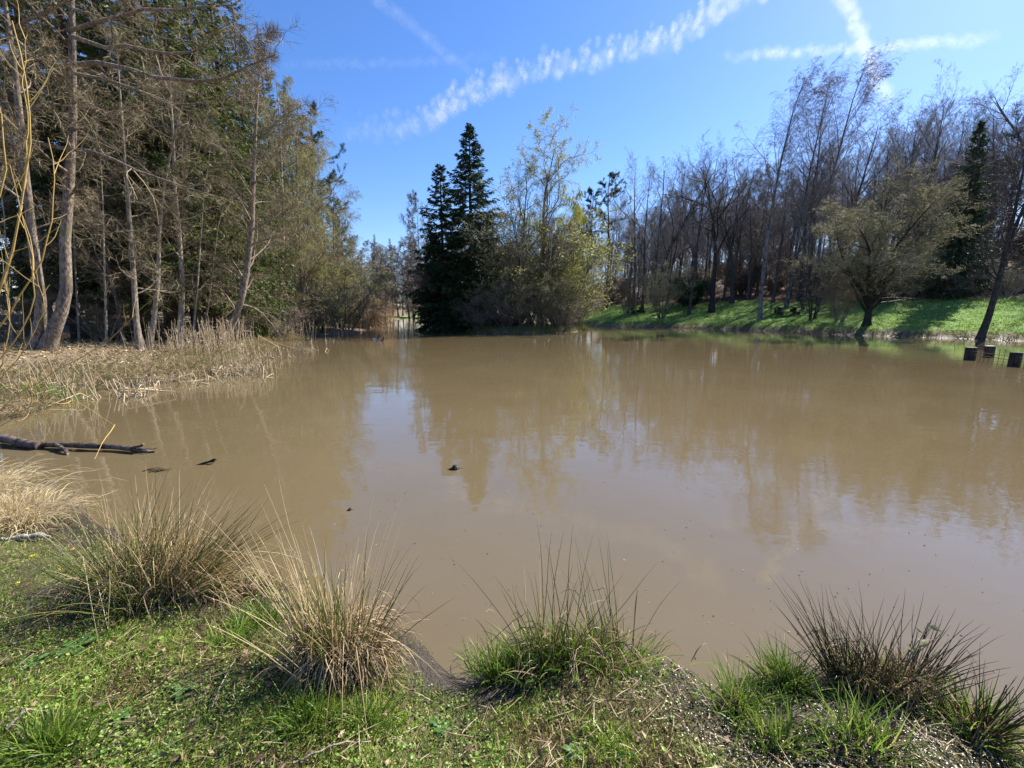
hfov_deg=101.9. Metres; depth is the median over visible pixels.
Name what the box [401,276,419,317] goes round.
bare tree
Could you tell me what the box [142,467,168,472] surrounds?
floating twigs
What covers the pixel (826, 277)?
undergrowth bush
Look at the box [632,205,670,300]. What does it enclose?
bare tree
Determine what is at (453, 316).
spruce tree
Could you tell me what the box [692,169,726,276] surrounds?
bare tree
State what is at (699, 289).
bush
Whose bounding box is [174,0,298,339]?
spruce tree
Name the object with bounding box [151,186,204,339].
sapling tree
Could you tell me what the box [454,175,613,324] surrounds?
bush
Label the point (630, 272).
bare tree
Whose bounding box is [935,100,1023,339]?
alder tree
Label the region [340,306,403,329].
reed clump
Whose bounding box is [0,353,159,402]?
reed clump
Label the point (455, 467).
wood stub
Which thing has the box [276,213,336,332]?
alder tree
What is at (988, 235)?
undergrowth bush
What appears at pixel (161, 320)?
bush
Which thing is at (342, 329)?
reed clump
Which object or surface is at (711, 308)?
oak tree
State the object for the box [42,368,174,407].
reed clump
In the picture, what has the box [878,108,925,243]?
bare tree
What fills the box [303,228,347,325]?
alder tree
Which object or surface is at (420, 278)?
bush
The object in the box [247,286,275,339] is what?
young spruce
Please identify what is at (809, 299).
bush
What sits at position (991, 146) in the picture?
bare tree
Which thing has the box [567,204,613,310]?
bare tree
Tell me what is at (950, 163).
bare tree
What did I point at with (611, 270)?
bush
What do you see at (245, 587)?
grass tussock
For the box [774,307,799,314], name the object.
picnic table
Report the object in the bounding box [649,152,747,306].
oak tree
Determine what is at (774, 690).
grass tuft
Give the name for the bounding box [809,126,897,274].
bare tree
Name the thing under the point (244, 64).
spruce tree
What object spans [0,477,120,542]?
grass tussock
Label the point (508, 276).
bush
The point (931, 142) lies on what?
bare tree
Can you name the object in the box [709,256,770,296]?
undergrowth bush
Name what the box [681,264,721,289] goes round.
undergrowth bush
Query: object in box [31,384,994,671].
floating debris
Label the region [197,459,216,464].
drift branch
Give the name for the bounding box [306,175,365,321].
birch tree
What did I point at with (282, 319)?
young spruce
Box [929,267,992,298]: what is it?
bush
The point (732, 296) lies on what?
oak tree
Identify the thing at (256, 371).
reed clump
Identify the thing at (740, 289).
undergrowth bush
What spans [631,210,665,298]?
bare tree
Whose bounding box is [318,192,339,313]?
spruce tree
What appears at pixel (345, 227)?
pine tree
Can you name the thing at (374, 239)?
spruce tree
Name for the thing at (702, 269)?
undergrowth bush
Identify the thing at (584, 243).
bare tree
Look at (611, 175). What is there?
pine tree
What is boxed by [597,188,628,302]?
bare tree
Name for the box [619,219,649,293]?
bare tree
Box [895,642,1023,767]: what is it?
rush clump
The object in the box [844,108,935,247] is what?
bare tree
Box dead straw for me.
[0,521,1017,767]
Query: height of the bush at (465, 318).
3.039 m
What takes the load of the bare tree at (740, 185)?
on the ground at (432, 672)
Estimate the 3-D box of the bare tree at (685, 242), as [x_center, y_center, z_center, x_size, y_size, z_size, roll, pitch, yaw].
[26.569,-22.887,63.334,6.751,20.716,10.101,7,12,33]
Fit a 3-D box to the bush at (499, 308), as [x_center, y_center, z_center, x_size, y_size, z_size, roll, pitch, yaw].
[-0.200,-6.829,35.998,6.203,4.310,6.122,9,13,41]
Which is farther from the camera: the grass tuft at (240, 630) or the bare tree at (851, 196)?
the bare tree at (851, 196)
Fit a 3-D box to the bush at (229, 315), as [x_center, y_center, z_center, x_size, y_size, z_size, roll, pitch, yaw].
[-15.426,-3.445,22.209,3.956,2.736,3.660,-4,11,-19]
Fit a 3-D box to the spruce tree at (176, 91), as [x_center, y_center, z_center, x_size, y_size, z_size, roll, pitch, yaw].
[-21.678,-15.168,26.852,6.866,22.909,6.635,4,11,21]
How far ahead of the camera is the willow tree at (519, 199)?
37.56 m
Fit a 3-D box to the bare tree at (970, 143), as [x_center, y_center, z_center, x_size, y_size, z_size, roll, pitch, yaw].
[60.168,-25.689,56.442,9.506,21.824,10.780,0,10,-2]
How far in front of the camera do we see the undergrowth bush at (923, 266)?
45.53 m
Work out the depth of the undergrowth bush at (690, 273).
62.31 m
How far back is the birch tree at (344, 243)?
54.84 m
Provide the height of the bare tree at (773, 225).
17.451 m
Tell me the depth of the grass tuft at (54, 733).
1.66 m
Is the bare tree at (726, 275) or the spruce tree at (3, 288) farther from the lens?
the bare tree at (726, 275)
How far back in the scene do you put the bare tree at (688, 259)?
87.73 m
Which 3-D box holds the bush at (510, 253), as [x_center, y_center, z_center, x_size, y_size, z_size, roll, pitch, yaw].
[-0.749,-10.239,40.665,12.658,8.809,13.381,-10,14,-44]
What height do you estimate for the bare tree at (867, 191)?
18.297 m
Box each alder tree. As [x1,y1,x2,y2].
[0,0,303,350]
[0,86,90,318]
[21,152,145,341]
[100,100,179,319]
[171,129,257,338]
[186,20,338,348]
[195,125,292,326]
[241,161,321,327]
[247,204,317,332]
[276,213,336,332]
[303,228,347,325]
[328,241,357,323]
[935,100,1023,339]
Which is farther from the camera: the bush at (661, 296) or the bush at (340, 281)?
the bush at (661, 296)
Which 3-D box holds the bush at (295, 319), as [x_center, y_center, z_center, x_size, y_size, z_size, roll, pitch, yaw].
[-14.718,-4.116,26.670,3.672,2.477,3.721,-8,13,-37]
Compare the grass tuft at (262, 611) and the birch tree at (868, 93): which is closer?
the grass tuft at (262, 611)
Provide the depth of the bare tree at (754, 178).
68.62 m
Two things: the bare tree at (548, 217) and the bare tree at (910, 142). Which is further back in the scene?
the bare tree at (910, 142)
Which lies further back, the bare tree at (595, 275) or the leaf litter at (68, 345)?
the bare tree at (595, 275)
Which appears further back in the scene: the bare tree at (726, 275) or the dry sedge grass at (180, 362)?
the bare tree at (726, 275)
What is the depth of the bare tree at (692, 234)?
59.79 m
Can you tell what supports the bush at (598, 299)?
on the ground at (432, 672)
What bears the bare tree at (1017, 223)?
on the ground at (432, 672)
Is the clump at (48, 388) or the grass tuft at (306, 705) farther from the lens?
the clump at (48, 388)
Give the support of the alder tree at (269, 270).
on the ground at (432, 672)
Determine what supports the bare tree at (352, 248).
on the ground at (432, 672)
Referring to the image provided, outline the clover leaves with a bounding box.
[0,515,719,767]
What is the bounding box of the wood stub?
[447,465,458,469]
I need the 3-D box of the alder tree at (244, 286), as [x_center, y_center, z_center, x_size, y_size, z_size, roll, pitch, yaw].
[-11.475,-8.434,18.507,6.206,14.241,5.744,7,12,34]
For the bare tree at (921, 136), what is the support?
on the ground at (432, 672)
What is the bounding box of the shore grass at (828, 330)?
[579,320,1023,340]
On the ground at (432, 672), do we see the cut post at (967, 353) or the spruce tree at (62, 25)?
the spruce tree at (62, 25)
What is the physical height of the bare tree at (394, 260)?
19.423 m
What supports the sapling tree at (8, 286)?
on the ground at (432, 672)
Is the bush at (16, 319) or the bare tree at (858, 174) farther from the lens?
the bare tree at (858, 174)
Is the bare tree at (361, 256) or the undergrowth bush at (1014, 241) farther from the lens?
the bare tree at (361, 256)
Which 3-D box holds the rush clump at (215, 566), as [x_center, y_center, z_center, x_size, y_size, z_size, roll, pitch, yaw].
[-2.030,0.908,2.576,1.410,0.943,0.950,3,10,17]
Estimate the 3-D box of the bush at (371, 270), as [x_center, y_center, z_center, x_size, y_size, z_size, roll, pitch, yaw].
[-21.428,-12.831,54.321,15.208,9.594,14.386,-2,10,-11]
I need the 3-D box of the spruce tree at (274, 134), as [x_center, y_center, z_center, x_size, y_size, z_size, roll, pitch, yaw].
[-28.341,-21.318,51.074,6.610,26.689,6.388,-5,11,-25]
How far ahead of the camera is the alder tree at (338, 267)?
43.42 m
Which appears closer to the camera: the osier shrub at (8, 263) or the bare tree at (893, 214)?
the osier shrub at (8, 263)
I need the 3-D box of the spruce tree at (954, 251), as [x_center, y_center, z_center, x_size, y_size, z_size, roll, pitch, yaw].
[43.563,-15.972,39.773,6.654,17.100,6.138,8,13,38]
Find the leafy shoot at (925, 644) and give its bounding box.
[897,623,940,692]
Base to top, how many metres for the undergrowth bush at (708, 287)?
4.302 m
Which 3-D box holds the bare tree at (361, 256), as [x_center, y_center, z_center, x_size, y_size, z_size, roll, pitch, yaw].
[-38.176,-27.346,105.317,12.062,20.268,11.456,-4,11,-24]
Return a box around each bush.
[0,289,67,342]
[48,297,132,342]
[122,301,213,341]
[202,297,263,340]
[249,302,311,338]
[277,245,394,328]
[284,294,342,333]
[287,272,389,330]
[290,278,351,333]
[310,246,403,310]
[330,280,399,325]
[346,295,399,326]
[404,266,476,321]
[439,208,582,322]
[449,227,577,322]
[450,296,499,329]
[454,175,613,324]
[459,280,522,326]
[465,279,535,327]
[478,250,574,325]
[486,272,577,327]
[500,215,635,324]
[507,261,604,327]
[530,255,625,323]
[540,293,589,330]
[548,280,606,325]
[563,296,603,324]
[602,268,656,314]
[604,285,630,303]
[637,260,697,318]
[662,271,703,302]
[666,276,708,305]
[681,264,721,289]
[687,263,712,278]
[687,272,720,300]
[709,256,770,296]
[735,274,759,295]
[755,269,774,288]
[762,247,815,280]
[764,278,786,293]
[771,249,800,272]
[772,261,799,290]
[778,254,847,294]
[785,264,842,320]
[798,259,856,292]
[804,270,866,321]
[805,246,871,282]
[807,244,838,261]
[808,281,835,300]
[843,245,956,300]
[845,239,939,300]
[849,273,899,300]
[890,262,961,298]
[909,233,970,275]
[913,256,966,293]
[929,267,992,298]
[939,237,1009,278]
[949,221,1023,274]
[978,265,1023,297]
[988,251,1023,290]
[1000,236,1023,274]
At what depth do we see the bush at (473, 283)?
36.34 m
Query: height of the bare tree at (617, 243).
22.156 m
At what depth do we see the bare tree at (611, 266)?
120.05 m
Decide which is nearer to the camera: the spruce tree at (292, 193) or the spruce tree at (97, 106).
the spruce tree at (97, 106)
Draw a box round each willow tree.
[493,153,549,324]
[503,103,619,322]
[528,211,571,324]
[552,183,590,282]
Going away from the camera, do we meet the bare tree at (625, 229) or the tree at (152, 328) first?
the tree at (152, 328)
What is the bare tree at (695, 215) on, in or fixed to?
on the ground at (432, 672)
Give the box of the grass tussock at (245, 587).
[207,565,311,603]
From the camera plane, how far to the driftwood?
3.26 m
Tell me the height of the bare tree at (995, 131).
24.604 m
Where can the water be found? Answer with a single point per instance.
(686, 466)
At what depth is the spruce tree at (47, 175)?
17.26 m
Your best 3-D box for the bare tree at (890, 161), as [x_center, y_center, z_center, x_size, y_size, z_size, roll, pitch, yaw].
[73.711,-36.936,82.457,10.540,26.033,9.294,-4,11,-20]
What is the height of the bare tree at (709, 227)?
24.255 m
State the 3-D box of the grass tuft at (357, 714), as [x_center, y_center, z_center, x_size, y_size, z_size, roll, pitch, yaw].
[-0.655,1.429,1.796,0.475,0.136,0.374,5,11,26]
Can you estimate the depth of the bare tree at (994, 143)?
55.71 m
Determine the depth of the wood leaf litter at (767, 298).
56.60 m
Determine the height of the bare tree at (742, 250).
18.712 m
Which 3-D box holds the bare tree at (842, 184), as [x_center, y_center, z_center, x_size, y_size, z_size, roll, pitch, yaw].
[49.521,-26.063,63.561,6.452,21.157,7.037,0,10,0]
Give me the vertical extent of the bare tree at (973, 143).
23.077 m
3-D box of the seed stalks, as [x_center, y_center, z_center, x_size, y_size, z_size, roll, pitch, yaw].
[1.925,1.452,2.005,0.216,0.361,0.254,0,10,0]
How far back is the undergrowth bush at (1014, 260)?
41.78 m
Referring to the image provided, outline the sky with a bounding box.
[0,0,1023,305]
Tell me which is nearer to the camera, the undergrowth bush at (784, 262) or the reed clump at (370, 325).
the reed clump at (370, 325)
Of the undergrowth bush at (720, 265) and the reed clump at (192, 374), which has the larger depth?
the undergrowth bush at (720, 265)
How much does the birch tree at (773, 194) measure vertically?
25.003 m
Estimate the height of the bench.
0.520 m
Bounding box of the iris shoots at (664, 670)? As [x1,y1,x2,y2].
[636,657,685,681]
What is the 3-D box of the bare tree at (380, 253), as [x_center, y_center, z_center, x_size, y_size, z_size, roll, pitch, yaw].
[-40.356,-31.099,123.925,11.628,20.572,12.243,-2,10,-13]
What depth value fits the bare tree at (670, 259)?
70.76 m
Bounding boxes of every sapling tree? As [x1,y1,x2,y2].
[0,164,53,341]
[25,160,126,342]
[72,132,153,342]
[89,192,134,339]
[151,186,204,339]
[174,132,252,346]
[178,180,242,345]
[216,185,283,341]
[258,187,303,289]
[287,213,325,327]
[307,228,326,331]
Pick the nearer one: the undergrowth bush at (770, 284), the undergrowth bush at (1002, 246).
the undergrowth bush at (1002, 246)
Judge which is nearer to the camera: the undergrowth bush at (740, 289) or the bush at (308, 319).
the bush at (308, 319)
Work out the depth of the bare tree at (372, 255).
110.32 m
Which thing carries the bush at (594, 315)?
on the ground at (432, 672)
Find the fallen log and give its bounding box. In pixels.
[0,433,157,454]
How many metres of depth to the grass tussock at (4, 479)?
4.13 m
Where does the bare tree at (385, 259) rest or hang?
on the ground at (432, 672)
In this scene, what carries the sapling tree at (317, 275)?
on the ground at (432, 672)
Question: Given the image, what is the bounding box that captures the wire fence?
[964,348,1023,367]
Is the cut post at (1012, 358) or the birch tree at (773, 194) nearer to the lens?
the cut post at (1012, 358)
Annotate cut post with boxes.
[963,347,977,359]
[983,345,995,356]
[1007,352,1023,366]
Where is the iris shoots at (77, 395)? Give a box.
[51,389,91,401]
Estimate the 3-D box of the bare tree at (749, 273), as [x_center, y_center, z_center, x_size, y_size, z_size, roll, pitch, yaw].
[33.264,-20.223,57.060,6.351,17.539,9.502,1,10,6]
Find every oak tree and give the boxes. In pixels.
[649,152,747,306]
[656,131,759,312]
[677,151,755,303]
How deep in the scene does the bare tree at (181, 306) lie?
17.72 m
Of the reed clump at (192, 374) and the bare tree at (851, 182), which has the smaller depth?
the reed clump at (192, 374)
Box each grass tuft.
[0,685,121,767]
[184,606,284,655]
[205,590,319,640]
[249,674,361,755]
[313,682,413,755]
[447,627,558,710]
[723,664,813,713]
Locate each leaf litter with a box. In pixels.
[0,325,334,392]
[588,279,1023,325]
[588,654,1023,767]
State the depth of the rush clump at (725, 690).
1.97 m
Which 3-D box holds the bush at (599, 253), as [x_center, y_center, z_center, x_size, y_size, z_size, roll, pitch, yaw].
[4.971,-10.688,40.031,15.386,10.454,13.926,-1,10,-3]
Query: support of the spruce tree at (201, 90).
on the ground at (432, 672)
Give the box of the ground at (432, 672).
[0,252,1023,767]
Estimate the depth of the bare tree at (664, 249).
95.75 m
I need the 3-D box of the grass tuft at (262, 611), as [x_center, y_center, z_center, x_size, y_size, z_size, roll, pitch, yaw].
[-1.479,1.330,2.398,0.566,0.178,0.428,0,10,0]
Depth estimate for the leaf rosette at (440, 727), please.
1.84 m
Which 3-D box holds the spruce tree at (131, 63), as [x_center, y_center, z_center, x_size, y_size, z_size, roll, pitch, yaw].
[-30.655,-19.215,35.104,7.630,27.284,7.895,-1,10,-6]
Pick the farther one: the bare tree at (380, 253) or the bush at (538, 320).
the bare tree at (380, 253)
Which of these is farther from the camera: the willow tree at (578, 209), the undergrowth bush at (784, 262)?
the undergrowth bush at (784, 262)
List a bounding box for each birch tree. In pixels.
[230,67,330,332]
[230,87,350,331]
[260,131,343,325]
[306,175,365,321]
[315,220,362,297]
[725,54,845,320]
[769,57,862,306]
[798,37,908,299]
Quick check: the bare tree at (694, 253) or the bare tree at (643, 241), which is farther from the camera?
the bare tree at (694, 253)
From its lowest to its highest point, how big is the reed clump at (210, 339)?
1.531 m
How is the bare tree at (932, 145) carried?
on the ground at (432, 672)
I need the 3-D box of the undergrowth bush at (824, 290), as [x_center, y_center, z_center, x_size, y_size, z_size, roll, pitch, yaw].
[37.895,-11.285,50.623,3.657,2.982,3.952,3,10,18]
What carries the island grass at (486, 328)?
on the ground at (432, 672)
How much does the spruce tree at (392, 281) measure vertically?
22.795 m
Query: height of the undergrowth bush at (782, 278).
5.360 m
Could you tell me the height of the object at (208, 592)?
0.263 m
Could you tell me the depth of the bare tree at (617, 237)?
107.97 m
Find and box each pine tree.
[284,101,349,324]
[299,148,336,316]
[325,197,356,310]
[572,186,615,284]
[581,171,635,307]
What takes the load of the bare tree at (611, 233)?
on the ground at (432, 672)
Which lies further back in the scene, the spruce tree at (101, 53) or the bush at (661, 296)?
the bush at (661, 296)
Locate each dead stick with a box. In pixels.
[5,708,32,729]
[212,660,234,706]
[293,740,370,763]
[792,715,835,727]
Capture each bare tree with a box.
[30,11,192,349]
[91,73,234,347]
[101,52,238,345]
[326,226,375,295]
[343,234,383,297]
[360,239,395,293]
[367,244,386,286]
[368,271,389,300]
[371,249,399,302]
[377,241,420,317]
[377,245,409,316]
[381,265,405,311]
[390,250,415,315]
[395,190,436,315]
[396,233,425,317]
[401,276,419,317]
[508,218,533,327]
[529,167,574,326]
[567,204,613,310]
[567,211,597,283]
[586,237,609,306]
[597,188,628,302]
[602,147,662,306]
[602,208,626,275]
[602,213,627,271]
[604,241,624,285]
[606,192,642,287]
[606,210,625,278]
[611,158,679,312]
[611,218,646,299]
[618,211,648,268]
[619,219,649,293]
[624,203,653,298]
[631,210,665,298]
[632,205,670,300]
[637,152,696,300]
[649,190,698,298]
[649,218,685,275]
[650,198,697,280]
[652,151,698,273]
[652,181,702,305]
[664,172,708,277]
[667,158,712,273]
[668,161,729,284]
[669,166,747,314]
[677,204,718,272]
[678,231,708,271]
[690,130,741,276]
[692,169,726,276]
[700,210,734,276]
[708,179,777,294]
[711,142,782,289]
[711,197,748,267]
[716,144,763,300]
[718,143,770,289]
[725,163,795,297]
[730,173,784,268]
[732,171,780,300]
[740,171,802,295]
[743,208,788,280]
[748,168,807,302]
[757,192,793,266]
[765,163,827,296]
[767,84,857,294]
[767,180,826,282]
[768,141,836,292]
[781,127,869,273]
[782,166,830,309]
[784,95,845,298]
[798,130,872,295]
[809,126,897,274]
[815,88,927,300]
[817,140,853,257]
[822,146,866,275]
[826,144,904,242]
[828,130,879,234]
[843,136,876,213]
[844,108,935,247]
[856,101,967,252]
[857,96,981,256]
[857,135,892,250]
[861,123,914,210]
[862,107,965,246]
[869,130,965,249]
[874,97,951,287]
[877,176,930,245]
[878,106,995,294]
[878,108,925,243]
[888,58,1000,296]
[888,172,938,240]
[891,109,967,287]
[892,91,961,244]
[899,124,1012,255]
[918,128,973,235]
[926,102,1009,225]
[930,97,1004,253]
[937,150,999,241]
[939,64,1023,168]
[939,91,1010,193]
[940,112,1009,205]
[949,90,1023,259]
[951,123,1022,222]
[952,109,1023,273]
[952,162,1015,257]
[958,105,1017,214]
[969,154,1023,236]
[972,95,1023,236]
[983,128,1023,270]
[995,104,1023,236]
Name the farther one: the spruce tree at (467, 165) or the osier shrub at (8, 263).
the spruce tree at (467, 165)
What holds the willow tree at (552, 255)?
on the ground at (432, 672)
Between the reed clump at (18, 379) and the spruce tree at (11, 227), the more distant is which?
the spruce tree at (11, 227)
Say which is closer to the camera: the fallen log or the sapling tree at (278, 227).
the fallen log
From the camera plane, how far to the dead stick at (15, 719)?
1.74 m
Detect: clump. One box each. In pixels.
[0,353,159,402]
[0,355,67,394]
[0,375,93,398]
[0,465,262,642]
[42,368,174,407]
[76,471,312,623]
[78,316,246,364]
[127,369,207,388]
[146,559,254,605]
[164,366,235,382]
[172,316,295,354]
[202,482,454,744]
[207,350,277,377]
[258,347,300,358]
[283,319,341,337]
[301,318,392,336]
[302,339,326,350]
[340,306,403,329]
[453,520,723,721]
[678,649,808,727]
[708,675,871,767]
[728,629,847,711]
[767,576,1003,724]
[779,659,948,767]
[797,593,1011,741]
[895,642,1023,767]
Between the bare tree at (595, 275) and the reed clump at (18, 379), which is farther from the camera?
the bare tree at (595, 275)
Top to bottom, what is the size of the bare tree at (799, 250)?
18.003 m
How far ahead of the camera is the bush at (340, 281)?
36.36 m
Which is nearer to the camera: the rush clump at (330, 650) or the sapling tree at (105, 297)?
the rush clump at (330, 650)
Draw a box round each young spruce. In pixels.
[80,303,103,338]
[100,309,133,338]
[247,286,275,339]
[250,268,289,336]
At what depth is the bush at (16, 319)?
16.66 m
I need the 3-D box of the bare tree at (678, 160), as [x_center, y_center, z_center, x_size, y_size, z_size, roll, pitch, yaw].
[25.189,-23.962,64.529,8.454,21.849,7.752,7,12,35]
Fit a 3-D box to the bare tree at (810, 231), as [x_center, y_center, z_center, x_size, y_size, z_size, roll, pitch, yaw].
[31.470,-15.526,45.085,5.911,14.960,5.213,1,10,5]
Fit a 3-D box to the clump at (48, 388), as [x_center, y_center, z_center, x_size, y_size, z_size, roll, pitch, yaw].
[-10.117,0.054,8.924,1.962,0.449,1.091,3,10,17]
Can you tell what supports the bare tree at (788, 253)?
on the ground at (432, 672)
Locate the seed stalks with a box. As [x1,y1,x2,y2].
[877,644,945,704]
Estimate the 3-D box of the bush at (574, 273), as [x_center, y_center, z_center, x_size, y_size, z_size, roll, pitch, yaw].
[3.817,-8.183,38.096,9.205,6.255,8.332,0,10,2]
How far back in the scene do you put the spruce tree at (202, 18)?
37.25 m
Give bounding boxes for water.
[0,318,1023,746]
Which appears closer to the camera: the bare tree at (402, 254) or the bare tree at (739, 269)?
the bare tree at (739, 269)
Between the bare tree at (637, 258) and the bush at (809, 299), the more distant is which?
the bare tree at (637, 258)
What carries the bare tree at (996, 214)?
on the ground at (432, 672)
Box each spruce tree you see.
[0,0,109,339]
[0,0,130,340]
[0,0,164,339]
[0,2,91,324]
[0,118,49,312]
[24,0,140,326]
[32,2,94,317]
[41,1,151,325]
[45,0,196,339]
[64,0,250,340]
[94,0,256,342]
[97,0,190,326]
[109,0,160,252]
[128,6,225,320]
[143,0,284,337]
[165,0,225,320]
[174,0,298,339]
[176,0,241,319]
[200,3,271,266]
[205,10,277,317]
[212,0,308,335]
[234,35,286,319]
[248,33,310,322]
[267,91,293,318]
[276,88,330,320]
[299,151,330,283]
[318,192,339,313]
[371,234,378,298]
[388,239,399,314]
[400,162,468,325]
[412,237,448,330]
[418,122,526,332]
[433,251,493,332]
[481,261,512,326]
[911,120,1001,299]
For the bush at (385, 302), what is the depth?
43.84 m
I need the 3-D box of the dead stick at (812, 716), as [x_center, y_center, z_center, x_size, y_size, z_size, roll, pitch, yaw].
[1.306,1.464,1.800,0.158,0.060,0.013,7,12,35]
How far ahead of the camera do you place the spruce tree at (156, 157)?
18.14 m
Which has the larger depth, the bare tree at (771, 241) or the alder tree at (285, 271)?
the bare tree at (771, 241)
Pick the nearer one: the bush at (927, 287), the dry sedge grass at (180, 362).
the dry sedge grass at (180, 362)
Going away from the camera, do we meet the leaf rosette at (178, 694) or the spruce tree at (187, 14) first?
the leaf rosette at (178, 694)
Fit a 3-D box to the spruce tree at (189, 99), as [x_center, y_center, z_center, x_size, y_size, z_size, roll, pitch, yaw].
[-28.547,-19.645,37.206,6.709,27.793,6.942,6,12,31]
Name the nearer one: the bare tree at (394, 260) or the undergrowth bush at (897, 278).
the undergrowth bush at (897, 278)
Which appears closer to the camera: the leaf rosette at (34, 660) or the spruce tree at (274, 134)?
the leaf rosette at (34, 660)
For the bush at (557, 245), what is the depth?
38.34 m
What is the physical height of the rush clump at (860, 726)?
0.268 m
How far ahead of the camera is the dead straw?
1.77 m
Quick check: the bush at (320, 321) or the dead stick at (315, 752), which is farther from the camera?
the bush at (320, 321)
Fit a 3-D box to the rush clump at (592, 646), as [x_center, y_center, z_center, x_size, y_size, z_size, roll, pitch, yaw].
[0.390,1.130,2.188,1.440,0.716,0.956,2,10,11]
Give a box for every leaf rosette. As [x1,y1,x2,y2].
[18,653,51,669]
[50,631,102,656]
[104,706,130,727]
[148,734,183,759]
[170,684,192,701]
[428,715,450,738]
[561,742,586,761]
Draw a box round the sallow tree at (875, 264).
[777,152,995,326]
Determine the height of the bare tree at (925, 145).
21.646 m
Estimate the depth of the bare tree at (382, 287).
103.01 m
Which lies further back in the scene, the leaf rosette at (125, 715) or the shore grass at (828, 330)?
the shore grass at (828, 330)
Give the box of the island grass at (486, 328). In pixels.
[435,319,590,333]
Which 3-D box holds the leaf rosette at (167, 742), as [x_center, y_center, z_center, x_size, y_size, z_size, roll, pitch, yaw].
[-1.378,1.452,1.667,0.116,0.017,0.092,-3,10,-15]
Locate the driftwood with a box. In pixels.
[0,532,50,540]
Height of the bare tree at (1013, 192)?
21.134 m
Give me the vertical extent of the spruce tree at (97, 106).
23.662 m
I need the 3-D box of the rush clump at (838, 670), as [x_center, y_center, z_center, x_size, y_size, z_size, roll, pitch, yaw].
[1.699,1.275,1.999,0.871,0.561,0.580,4,11,23]
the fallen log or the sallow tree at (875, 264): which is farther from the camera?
the sallow tree at (875, 264)
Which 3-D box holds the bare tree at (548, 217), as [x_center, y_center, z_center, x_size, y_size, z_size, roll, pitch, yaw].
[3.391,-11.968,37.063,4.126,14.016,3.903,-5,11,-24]
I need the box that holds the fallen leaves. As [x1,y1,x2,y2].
[0,528,984,767]
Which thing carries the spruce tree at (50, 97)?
on the ground at (432, 672)
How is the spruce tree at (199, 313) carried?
on the ground at (432, 672)
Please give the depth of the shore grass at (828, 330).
35.87 m
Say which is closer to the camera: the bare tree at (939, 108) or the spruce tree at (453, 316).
the spruce tree at (453, 316)
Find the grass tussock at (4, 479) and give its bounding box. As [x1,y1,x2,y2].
[0,453,117,503]
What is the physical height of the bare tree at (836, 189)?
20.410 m
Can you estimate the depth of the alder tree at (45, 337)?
12.00 m
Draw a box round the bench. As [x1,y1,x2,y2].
[632,310,646,313]
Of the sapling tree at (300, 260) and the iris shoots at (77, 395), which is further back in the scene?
the sapling tree at (300, 260)
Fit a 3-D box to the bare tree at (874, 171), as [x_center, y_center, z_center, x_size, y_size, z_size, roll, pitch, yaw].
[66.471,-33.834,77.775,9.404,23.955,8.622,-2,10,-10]
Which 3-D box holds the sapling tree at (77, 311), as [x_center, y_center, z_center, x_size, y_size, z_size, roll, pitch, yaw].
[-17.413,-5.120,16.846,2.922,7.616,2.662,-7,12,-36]
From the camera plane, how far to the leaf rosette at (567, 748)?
1.64 m
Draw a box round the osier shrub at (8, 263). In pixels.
[0,0,149,457]
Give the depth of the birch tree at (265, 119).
27.50 m
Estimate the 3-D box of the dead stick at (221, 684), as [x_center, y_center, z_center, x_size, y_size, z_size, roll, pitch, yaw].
[-1.341,1.381,1.936,0.010,0.030,0.253,-2,10,-12]
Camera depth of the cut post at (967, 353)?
16.39 m
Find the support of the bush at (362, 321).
on the ground at (432, 672)
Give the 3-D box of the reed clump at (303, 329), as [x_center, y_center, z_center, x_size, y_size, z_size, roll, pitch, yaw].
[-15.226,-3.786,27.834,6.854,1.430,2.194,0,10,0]
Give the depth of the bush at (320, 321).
31.83 m
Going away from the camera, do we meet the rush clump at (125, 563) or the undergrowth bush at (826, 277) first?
the rush clump at (125, 563)
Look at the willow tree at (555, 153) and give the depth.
38.22 m
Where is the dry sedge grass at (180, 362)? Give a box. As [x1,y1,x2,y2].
[0,325,307,494]
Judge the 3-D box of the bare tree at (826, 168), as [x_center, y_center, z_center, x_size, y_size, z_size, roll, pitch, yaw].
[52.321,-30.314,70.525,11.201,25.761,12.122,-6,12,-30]
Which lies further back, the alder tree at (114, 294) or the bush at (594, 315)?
the bush at (594, 315)
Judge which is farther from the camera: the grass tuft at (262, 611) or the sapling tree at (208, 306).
the sapling tree at (208, 306)
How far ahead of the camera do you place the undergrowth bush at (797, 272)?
56.59 m
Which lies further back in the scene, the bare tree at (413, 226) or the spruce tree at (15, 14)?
the bare tree at (413, 226)
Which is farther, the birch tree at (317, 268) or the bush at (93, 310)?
the birch tree at (317, 268)
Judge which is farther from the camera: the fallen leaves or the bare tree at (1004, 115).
the bare tree at (1004, 115)
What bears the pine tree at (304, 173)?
on the ground at (432, 672)
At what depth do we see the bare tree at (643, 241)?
54.24 m
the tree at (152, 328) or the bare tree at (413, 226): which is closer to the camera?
the tree at (152, 328)
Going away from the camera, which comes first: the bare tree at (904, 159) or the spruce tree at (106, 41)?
the spruce tree at (106, 41)
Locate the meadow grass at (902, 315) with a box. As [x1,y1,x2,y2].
[581,296,1023,333]
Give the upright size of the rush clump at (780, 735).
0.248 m

